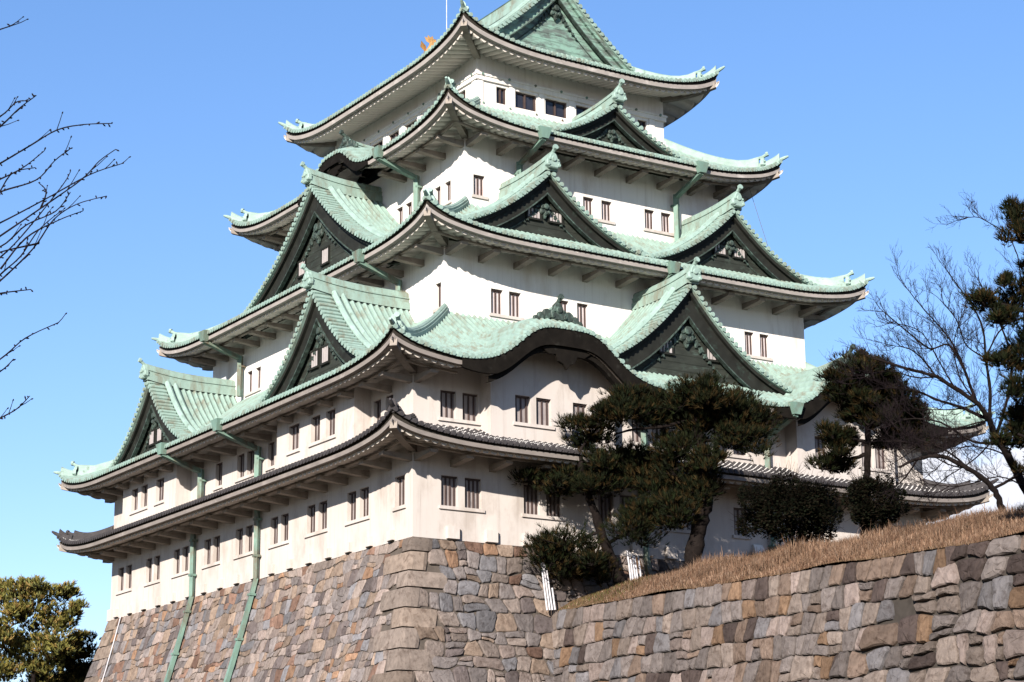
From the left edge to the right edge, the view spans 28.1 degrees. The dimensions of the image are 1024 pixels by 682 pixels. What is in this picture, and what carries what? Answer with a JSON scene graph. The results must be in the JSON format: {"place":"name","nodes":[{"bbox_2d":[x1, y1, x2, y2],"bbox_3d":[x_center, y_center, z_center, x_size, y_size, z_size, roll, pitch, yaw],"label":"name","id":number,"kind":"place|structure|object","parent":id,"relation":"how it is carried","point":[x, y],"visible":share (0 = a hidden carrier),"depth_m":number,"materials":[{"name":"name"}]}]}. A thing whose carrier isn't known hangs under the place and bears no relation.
{"place":"outdoors","nodes":[
{"label":"outdoors","id":0,"kind":"place"},
{"bbox_2d":[0,0,1023,681],"label":"sky","id":1,"kind":"structure","parent":0,"point":[882,112],"materials":[{"name":"blue"}]},
{"bbox_2d":[556,497,1023,611],"bbox_3d":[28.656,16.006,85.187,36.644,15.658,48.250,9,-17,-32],"label":"grass bank","id":2,"kind":"structure","parent":0,"point":[841,561],"depth_m":87.44,"materials":[{"name":"brown plant"}]},
{"bbox_2d":[508,411,678,599],"bbox_3d":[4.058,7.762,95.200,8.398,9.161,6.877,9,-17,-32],"label":"pine tree","id":3,"kind":"object","parent":2,"relation":"on","point":[554,549],"visible":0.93,"depth_m":94.46,"materials":[{"name":"green plant"}]},
{"bbox_2d":[626,550,631,579],"bbox_3d":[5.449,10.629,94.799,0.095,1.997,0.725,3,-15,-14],"label":"pole","id":4,"kind":"object","parent":2,"relation":"on","point":[629,565],"visible":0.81,"depth_m":94.91,"materials":[{"name":"white metal"}]},
{"bbox_2d":[629,551,633,579],"bbox_3d":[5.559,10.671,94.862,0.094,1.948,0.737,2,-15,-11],"label":"pole","id":5,"kind":"object","parent":2,"relation":"on","point":[631,566],"visible":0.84,"depth_m":94.95,"materials":[{"name":"white metal"}]},
{"bbox_2d":[631,553,635,577],"bbox_3d":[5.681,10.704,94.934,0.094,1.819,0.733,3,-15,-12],"label":"pole","id":6,"kind":"object","parent":2,"relation":"on","point":[633,566],"visible":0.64,"depth_m":95.06,"materials":[{"name":"white metal"}]},
{"bbox_2d":[633,555,637,576],"bbox_3d":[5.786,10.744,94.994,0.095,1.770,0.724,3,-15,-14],"label":"pole","id":7,"kind":"object","parent":2,"relation":"on","point":[635,566],"visible":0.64,"depth_m":95.14,"materials":[{"name":"white metal"}]},
{"bbox_2d":[637,555,641,576],"bbox_3d":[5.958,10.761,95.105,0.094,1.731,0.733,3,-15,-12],"label":"pole","id":8,"kind":"object","parent":2,"relation":"on","point":[639,565],"visible":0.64,"depth_m":95.30,"materials":[{"name":"white metal"}]},
{"bbox_2d":[585,366,784,591],"bbox_3d":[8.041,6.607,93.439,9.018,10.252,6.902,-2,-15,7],"label":"pine tree","id":9,"kind":"object","parent":2,"relation":"on","point":[699,408],"visible":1,"depth_m":92.95,"materials":[{"name":"green plant"}]},
{"bbox_2d":[728,456,851,546],"bbox_3d":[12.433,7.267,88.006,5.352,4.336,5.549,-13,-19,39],"label":"round shrub","id":10,"kind":"object","parent":2,"relation":"on","point":[816,505],"visible":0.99,"depth_m":86.96,"materials":[{"name":"green plant"}]},
{"bbox_2d":[802,345,935,534],"bbox_3d":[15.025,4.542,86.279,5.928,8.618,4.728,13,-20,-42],"label":"pine tree","id":11,"kind":"object","parent":2,"relation":"on","point":[854,408],"visible":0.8,"depth_m":85.74,"materials":[{"name":"green plant"}]},
{"bbox_2d":[838,463,912,534],"bbox_3d":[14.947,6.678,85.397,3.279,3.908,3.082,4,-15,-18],"label":"round shrub","id":12,"kind":"object","parent":2,"relation":"on","point":[859,489],"visible":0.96,"depth_m":84.71,"materials":[{"name":"green plant"}]},
{"bbox_2d":[818,192,1023,514],"bbox_3d":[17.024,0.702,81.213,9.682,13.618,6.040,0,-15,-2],"label":"bare tree","id":13,"kind":"object","parent":2,"relation":"on","point":[986,416],"visible":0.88,"depth_m":80.70,"materials":[{"name":"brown wood"}]},
{"bbox_2d":[857,401,1022,511],"bbox_3d":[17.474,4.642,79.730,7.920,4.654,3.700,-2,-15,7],"label":"bare tree","id":14,"kind":"object","parent":2,"relation":"on","point":[990,485],"visible":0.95,"depth_m":79.80,"materials":[{"name":"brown wood"}]},
{"bbox_2d":[958,194,1023,474],"bbox_3d":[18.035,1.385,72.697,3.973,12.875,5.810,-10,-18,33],"label":"pine tree","id":15,"kind":"object","parent":2,"relation":"on","point":[1004,309],"visible":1,"depth_m":72.62,"materials":[{"name":"green plant"}]},
{"label":"ground","id":16,"kind":"structure","parent":0,"visible":0},
{"bbox_2d":[0,574,90,681],"bbox_3d":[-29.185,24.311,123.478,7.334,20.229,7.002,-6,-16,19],"label":"pine tree","id":17,"kind":"object","parent":16,"relation":"on","point":[19,643],"visible":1,"depth_m":124.41,"materials":[{"name":"green plant"}]},
{"bbox_2d":[0,16,130,418],"bbox_3d":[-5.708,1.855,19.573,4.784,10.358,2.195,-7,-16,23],"label":"cherry tree","id":18,"kind":"object","parent":16,"relation":"on","point":[33,213],"visible":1,"depth_m":19.99,"materials":[{"name":"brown wood"}]},
{"bbox_2d":[30,630,101,681],"bbox_3d":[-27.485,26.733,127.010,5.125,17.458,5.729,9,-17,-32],"label":"pine tree","id":19,"kind":"object","parent":16,"relation":"on","point":[76,669],"visible":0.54,"depth_m":127.73,"materials":[{"name":"green plant"}]},
{"bbox_2d":[52,0,998,681],"bbox_3d":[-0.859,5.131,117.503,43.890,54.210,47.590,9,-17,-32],"label":"castle keep","id":20,"kind":"structure","parent":16,"relation":"on","point":[502,238],"depth_m":105.06,"materials":[{"name":"paint"}]},
{"bbox_2d":[120,567,123,590],"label":"window","id":21,"kind":"structure","parent":20,"relation":"in","point":[122,573],"depth_m":120.68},
{"bbox_2d":[115,565,131,594],"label":"window","id":22,"kind":"structure","parent":20,"relation":"in","point":[130,569],"depth_m":119.69,"materials":[{"name":"paint"}]},
{"bbox_2d":[133,489,137,509],"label":"window","id":23,"kind":"structure","parent":20,"relation":"in","point":[136,490],"depth_m":118.12,"materials":[{"name":"wood"}]},
{"bbox_2d":[129,485,147,514],"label":"window","id":24,"kind":"structure","parent":20,"relation":"in","point":[145,507],"depth_m":117.00,"materials":[{"name":"paint"}]},
{"bbox_2d":[148,558,151,581],"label":"window","id":25,"kind":"structure","parent":20,"relation":"in","point":[150,565],"depth_m":117.31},
{"bbox_2d":[143,556,159,586],"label":"window","id":26,"kind":"structure","parent":20,"relation":"in","point":[158,563],"depth_m":116.37,"materials":[{"name":"paint"}]},
{"bbox_2d":[153,478,163,505],"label":"window","id":27,"kind":"structure","parent":20,"relation":"in","point":[161,491],"depth_m":115.13,"materials":[{"name":"paint"}]},
{"bbox_2d":[175,549,179,573],"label":"window","id":28,"kind":"structure","parent":20,"relation":"in","point":[178,551],"depth_m":114.18,"materials":[{"name":"white paint"}]},
{"bbox_2d":[171,546,188,578],"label":"window","id":29,"kind":"structure","parent":20,"relation":"in","point":[186,571],"depth_m":113.23,"materials":[{"name":"paint"}]},
{"bbox_2d":[206,539,210,563],"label":"window","id":30,"kind":"structure","parent":20,"relation":"in","point":[209,541],"depth_m":110.91,"materials":[{"name":"white paint"}]},
{"bbox_2d":[201,536,220,568],"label":"window","id":31,"kind":"structure","parent":20,"relation":"in","point":[218,561],"depth_m":109.91,"materials":[{"name":"paint"}]},
{"bbox_2d":[212,462,222,490],"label":"window","id":32,"kind":"structure","parent":20,"relation":"in","point":[220,486],"depth_m":110.85,"materials":[{"name":"paint"}]},
{"bbox_2d":[238,528,242,554],"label":"window","id":33,"kind":"structure","parent":20,"relation":"in","point":[240,530],"depth_m":107.72,"materials":[{"name":"white wood"}]},
{"bbox_2d":[239,454,243,477],"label":"window","id":34,"kind":"structure","parent":20,"relation":"in","point":[242,456],"depth_m":108.74,"materials":[{"name":"brown wood"}]},
{"bbox_2d":[233,525,252,559],"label":"window","id":35,"kind":"structure","parent":20,"relation":"in","point":[250,552],"depth_m":106.71,"materials":[{"name":"paint"}]},
{"bbox_2d":[234,450,253,482],"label":"window","id":36,"kind":"structure","parent":20,"relation":"in","point":[251,474],"depth_m":107.78,"materials":[{"name":"paint"}]},
{"bbox_2d":[249,371,251,391],"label":"window","id":37,"kind":"structure","parent":20,"relation":"in","point":[250,373],"depth_m":119.25,"materials":[{"name":"wood"}]},
{"bbox_2d":[244,367,260,396],"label":"window","id":38,"kind":"structure","parent":20,"relation":"in","point":[259,379],"depth_m":118.26,"materials":[{"name":"paint"}]},
{"bbox_2d":[265,442,274,471],"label":"window","id":39,"kind":"structure","parent":20,"relation":"in","point":[272,466],"depth_m":105.75,"materials":[{"name":"paint"}]},
{"bbox_2d":[272,517,277,543],"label":"window","id":40,"kind":"structure","parent":20,"relation":"in","point":[275,519],"depth_m":104.37,"materials":[{"name":"white wood"}]},
{"bbox_2d":[267,513,288,548],"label":"window","id":41,"kind":"structure","parent":20,"relation":"in","point":[286,541],"depth_m":103.40,"materials":[{"name":"paint"}]},
{"bbox_2d":[285,424,299,455],"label":"window","id":42,"kind":"structure","parent":20,"relation":"in","point":[295,438],"depth_m":101.77,"materials":[{"name":"paint"}]},
{"bbox_2d":[309,505,314,532],"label":"window","id":43,"kind":"structure","parent":20,"relation":"in","point":[312,507],"depth_m":101.08,"materials":[{"name":"wood"}]},
{"bbox_2d":[304,501,327,537],"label":"window","id":44,"kind":"structure","parent":20,"relation":"in","point":[324,508],"depth_m":100.07,"materials":[{"name":"paint"}]},
{"bbox_2d":[313,415,319,440],"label":"window","id":45,"kind":"structure","parent":20,"relation":"in","point":[317,419],"depth_m":99.95,"materials":[{"name":"white wood"}]},
{"bbox_2d":[308,409,335,447],"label":"window","id":46,"kind":"structure","parent":20,"relation":"in","point":[332,413],"depth_m":98.72,"materials":[{"name":"paint"}]},
{"bbox_2d":[349,491,355,519],"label":"window","id":47,"kind":"structure","parent":20,"relation":"in","point":[353,495],"depth_m":97.68,"materials":[{"name":"wood"}]},
{"bbox_2d":[344,487,369,525],"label":"window","id":48,"kind":"structure","parent":20,"relation":"in","point":[366,516],"depth_m":96.68,"materials":[{"name":"paint"}]},
{"bbox_2d":[375,400,380,419],"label":"window","id":49,"kind":"structure","parent":20,"relation":"in","point":[378,402],"depth_m":96.79,"materials":[{"name":"paint"}]},
{"bbox_2d":[391,131,398,140],"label":"window","id":50,"kind":"structure","parent":20,"relation":"in","point":[396,134],"depth_m":119.45,"materials":[{"name":"brown glass"}]},
{"bbox_2d":[392,475,405,511],"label":"window","id":51,"kind":"structure","parent":20,"relation":"in","point":[402,505],"depth_m":93.90,"materials":[{"name":"paint"}]},
{"bbox_2d":[398,207,402,223],"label":"window","id":52,"kind":"structure","parent":20,"relation":"in","point":[401,209],"depth_m":113.08,"materials":[{"name":"wood"}]},
{"bbox_2d":[407,202,411,214],"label":"window","id":53,"kind":"structure","parent":20,"relation":"in","point":[410,204],"depth_m":112.30,"materials":[{"name":"paint"}]},
{"bbox_2d":[432,283,440,312],"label":"window","id":54,"kind":"structure","parent":20,"relation":"in","point":[433,311],"depth_m":101.82,"materials":[{"name":"paint"}]},
{"bbox_2d":[436,187,439,203],"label":"window","id":55,"kind":"structure","parent":20,"relation":"in","point":[438,189],"depth_m":109.80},
{"bbox_2d":[441,181,451,204],"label":"window","id":56,"kind":"structure","parent":20,"relation":"in","point":[449,201],"depth_m":108.82,"materials":[{"name":"paint"}]},
{"bbox_2d":[438,390,480,425],"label":"window","id":57,"kind":"structure","parent":20,"relation":"in","point":[446,397],"depth_m":94.98,"materials":[{"name":"paint"}]},
{"bbox_2d":[439,475,484,512],"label":"window","id":58,"kind":"structure","parent":20,"relation":"in","point":[448,483],"depth_m":93.99,"materials":[{"name":"paint"}]},
{"bbox_2d":[463,393,476,420],"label":"window","id":59,"kind":"structure","parent":20,"relation":"in","point":[469,400],"depth_m":95.63,"materials":[{"name":"wood"}]},
{"bbox_2d":[465,478,479,508],"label":"window","id":60,"kind":"structure","parent":20,"relation":"in","point":[471,485],"depth_m":94.66,"materials":[{"name":"wood"}]},
{"bbox_2d":[471,175,487,199],"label":"window","id":61,"kind":"structure","parent":20,"relation":"in","point":[477,180],"depth_m":107.89,"materials":[{"name":"paint"}]},
{"bbox_2d":[496,87,504,104],"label":"window","id":62,"kind":"structure","parent":20,"relation":"in","point":[500,93],"depth_m":112.74,"materials":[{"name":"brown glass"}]},
{"bbox_2d":[489,289,524,320],"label":"window","id":63,"kind":"structure","parent":20,"relation":"in","point":[495,294],"depth_m":103.00,"materials":[{"name":"paint"}]},
{"bbox_2d":[509,292,519,316],"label":"window","id":64,"kind":"structure","parent":20,"relation":"in","point":[513,297],"depth_m":103.58,"materials":[{"name":"white wood"}]},
{"bbox_2d":[515,92,535,111],"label":"window","id":65,"kind":"structure","parent":20,"relation":"in","point":[523,101],"depth_m":113.59,"materials":[{"name":"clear glass"}]},
{"bbox_2d":[513,395,554,429],"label":"window","id":66,"kind":"structure","parent":20,"relation":"in","point":[521,402],"depth_m":96.10,"materials":[{"name":"paint"}]},
{"bbox_2d":[536,398,549,425],"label":"window","id":67,"kind":"structure","parent":20,"relation":"in","point":[542,405],"depth_m":96.76,"materials":[{"name":"white wood"}]},
{"bbox_2d":[521,485,565,520],"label":"window","id":68,"kind":"structure","parent":20,"relation":"in","point":[530,499],"depth_m":96.36,"materials":[{"name":"paint"}]},
{"bbox_2d":[541,563,547,610],"bbox_3d":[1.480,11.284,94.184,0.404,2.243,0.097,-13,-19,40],"label":"pole","id":69,"kind":"object","parent":20,"relation":"on","point":[544,589],"visible":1,"depth_m":94.09,"materials":[{"name":"white metal"}]},
{"bbox_2d":[543,563,550,609],"bbox_3d":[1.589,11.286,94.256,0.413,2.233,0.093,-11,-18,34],"label":"pole","id":70,"kind":"object","parent":20,"relation":"on","point":[546,588],"visible":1,"depth_m":94.19,"materials":[{"name":"white metal"}]},
{"bbox_2d":[545,567,552,609],"bbox_3d":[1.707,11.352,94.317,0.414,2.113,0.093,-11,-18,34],"label":"pole","id":71,"kind":"object","parent":20,"relation":"on","point":[549,589],"visible":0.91,"depth_m":94.25,"materials":[{"name":"white paint"}]},
{"bbox_2d":[546,490,559,516],"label":"window","id":72,"kind":"structure","parent":20,"relation":"in","point":[552,503],"depth_m":97.02,"materials":[{"name":"wood"}]},
{"bbox_2d":[545,99,565,117],"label":"window","id":73,"kind":"structure","parent":20,"relation":"in","point":[554,108],"depth_m":114.65,"materials":[{"name":"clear glass"}]},
{"bbox_2d":[560,301,591,329],"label":"window","id":74,"kind":"structure","parent":20,"relation":"in","point":[563,303],"depth_m":105.29,"materials":[{"name":"paint"}]},
{"bbox_2d":[577,303,586,327],"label":"window","id":75,"kind":"structure","parent":20,"relation":"in","point":[581,308],"depth_m":105.80,"materials":[{"name":"wood"}]},
{"bbox_2d":[576,106,587,115],"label":"window","id":76,"kind":"structure","parent":20,"relation":"in","point":[579,110],"depth_m":115.62,"materials":[{"name":"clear glass"}]},
{"bbox_2d":[572,403,605,435],"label":"window","id":77,"kind":"structure","parent":20,"relation":"in","point":[576,407],"depth_m":97.92,"materials":[{"name":"paint"}]},
{"bbox_2d":[583,197,614,224],"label":"window","id":78,"kind":"structure","parent":20,"relation":"in","point":[586,201],"depth_m":111.70,"materials":[{"name":"paint"}]},
{"bbox_2d":[601,201,610,220],"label":"window","id":79,"kind":"structure","parent":20,"relation":"in","point":[605,206],"depth_m":112.30,"materials":[{"name":"white wood"}]},
{"bbox_2d":[598,493,631,527],"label":"window","id":80,"kind":"structure","parent":20,"relation":"in","point":[605,507],"depth_m":98.64,"materials":[{"name":"paint"}]},
{"bbox_2d":[620,495,631,521],"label":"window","id":81,"kind":"structure","parent":20,"relation":"in","point":[622,497],"depth_m":99.32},
{"bbox_2d":[638,120,645,129],"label":"window","id":82,"kind":"structure","parent":20,"relation":"in","point":[641,123],"depth_m":117.90,"materials":[{"name":"black glass"}]},
{"bbox_2d":[632,418,655,446],"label":"window","id":83,"kind":"structure","parent":20,"relation":"in","point":[636,435],"depth_m":100.66,"materials":[{"name":"paint"}]},
{"bbox_2d":[652,421,664,443],"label":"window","id":84,"kind":"structure","parent":20,"relation":"in","point":[655,430],"depth_m":101.38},
{"bbox_2d":[643,210,673,236],"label":"window","id":85,"kind":"structure","parent":20,"relation":"in","point":[648,214],"depth_m":113.82,"materials":[{"name":"paint"}]},
{"bbox_2d":[661,213,669,231],"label":"window","id":86,"kind":"structure","parent":20,"relation":"in","point":[664,217],"depth_m":114.43,"materials":[{"name":"white wood"}]},
{"bbox_2d":[665,524,690,533],"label":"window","id":87,"kind":"structure","parent":20,"relation":"in","point":[677,530],"depth_m":100.50,"materials":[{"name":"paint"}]},
{"bbox_2d":[714,431,749,459],"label":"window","id":88,"kind":"structure","parent":20,"relation":"in","point":[733,455],"depth_m":103.53,"materials":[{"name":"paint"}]},
{"bbox_2d":[733,432,743,455],"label":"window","id":89,"kind":"structure","parent":20,"relation":"in","point":[735,452],"depth_m":103.93,"materials":[{"name":"white"}]},
{"bbox_2d":[732,508,750,539],"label":"window","id":90,"kind":"structure","parent":20,"relation":"in","point":[737,511],"depth_m":102.87,"materials":[{"name":"paint"}]},
{"bbox_2d":[744,332,772,360],"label":"window","id":91,"kind":"structure","parent":20,"relation":"in","point":[748,340],"depth_m":111.59,"materials":[{"name":"paint"}]},
{"bbox_2d":[760,334,767,356],"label":"window","id":92,"kind":"structure","parent":20,"relation":"in","point":[763,342],"depth_m":112.16,"materials":[{"name":"white wood"}]},
{"bbox_2d":[815,436,824,463],"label":"window","id":93,"kind":"structure","parent":20,"relation":"in","point":[817,441],"depth_m":105.83,"materials":[{"name":"paint"}]},
{"bbox_2d":[861,443,889,472],"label":"window","id":94,"kind":"structure","parent":20,"relation":"in","point":[862,446],"depth_m":107.42,"materials":[{"name":"paint"}]},
{"bbox_2d":[875,449,884,468],"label":"window","id":95,"kind":"structure","parent":20,"relation":"in","point":[879,461],"depth_m":108.00,"materials":[{"name":"white wood"}]},
{"bbox_2d":[551,535,1023,681],"bbox_3d":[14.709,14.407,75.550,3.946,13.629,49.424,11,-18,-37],"label":"retaining wall","id":96,"kind":"structure","parent":16,"relation":"on","point":[951,614],"depth_m":80.15,"materials":[{"name":"stone"}]},
{"bbox_2d":[551,588,555,609],"bbox_3d":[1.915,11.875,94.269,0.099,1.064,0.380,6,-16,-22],"label":"pole","id":97,"kind":"object","parent":96,"relation":"on","point":[553,599],"visible":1,"depth_m":94.21,"materials":[{"name":"white paint"}]}
]}

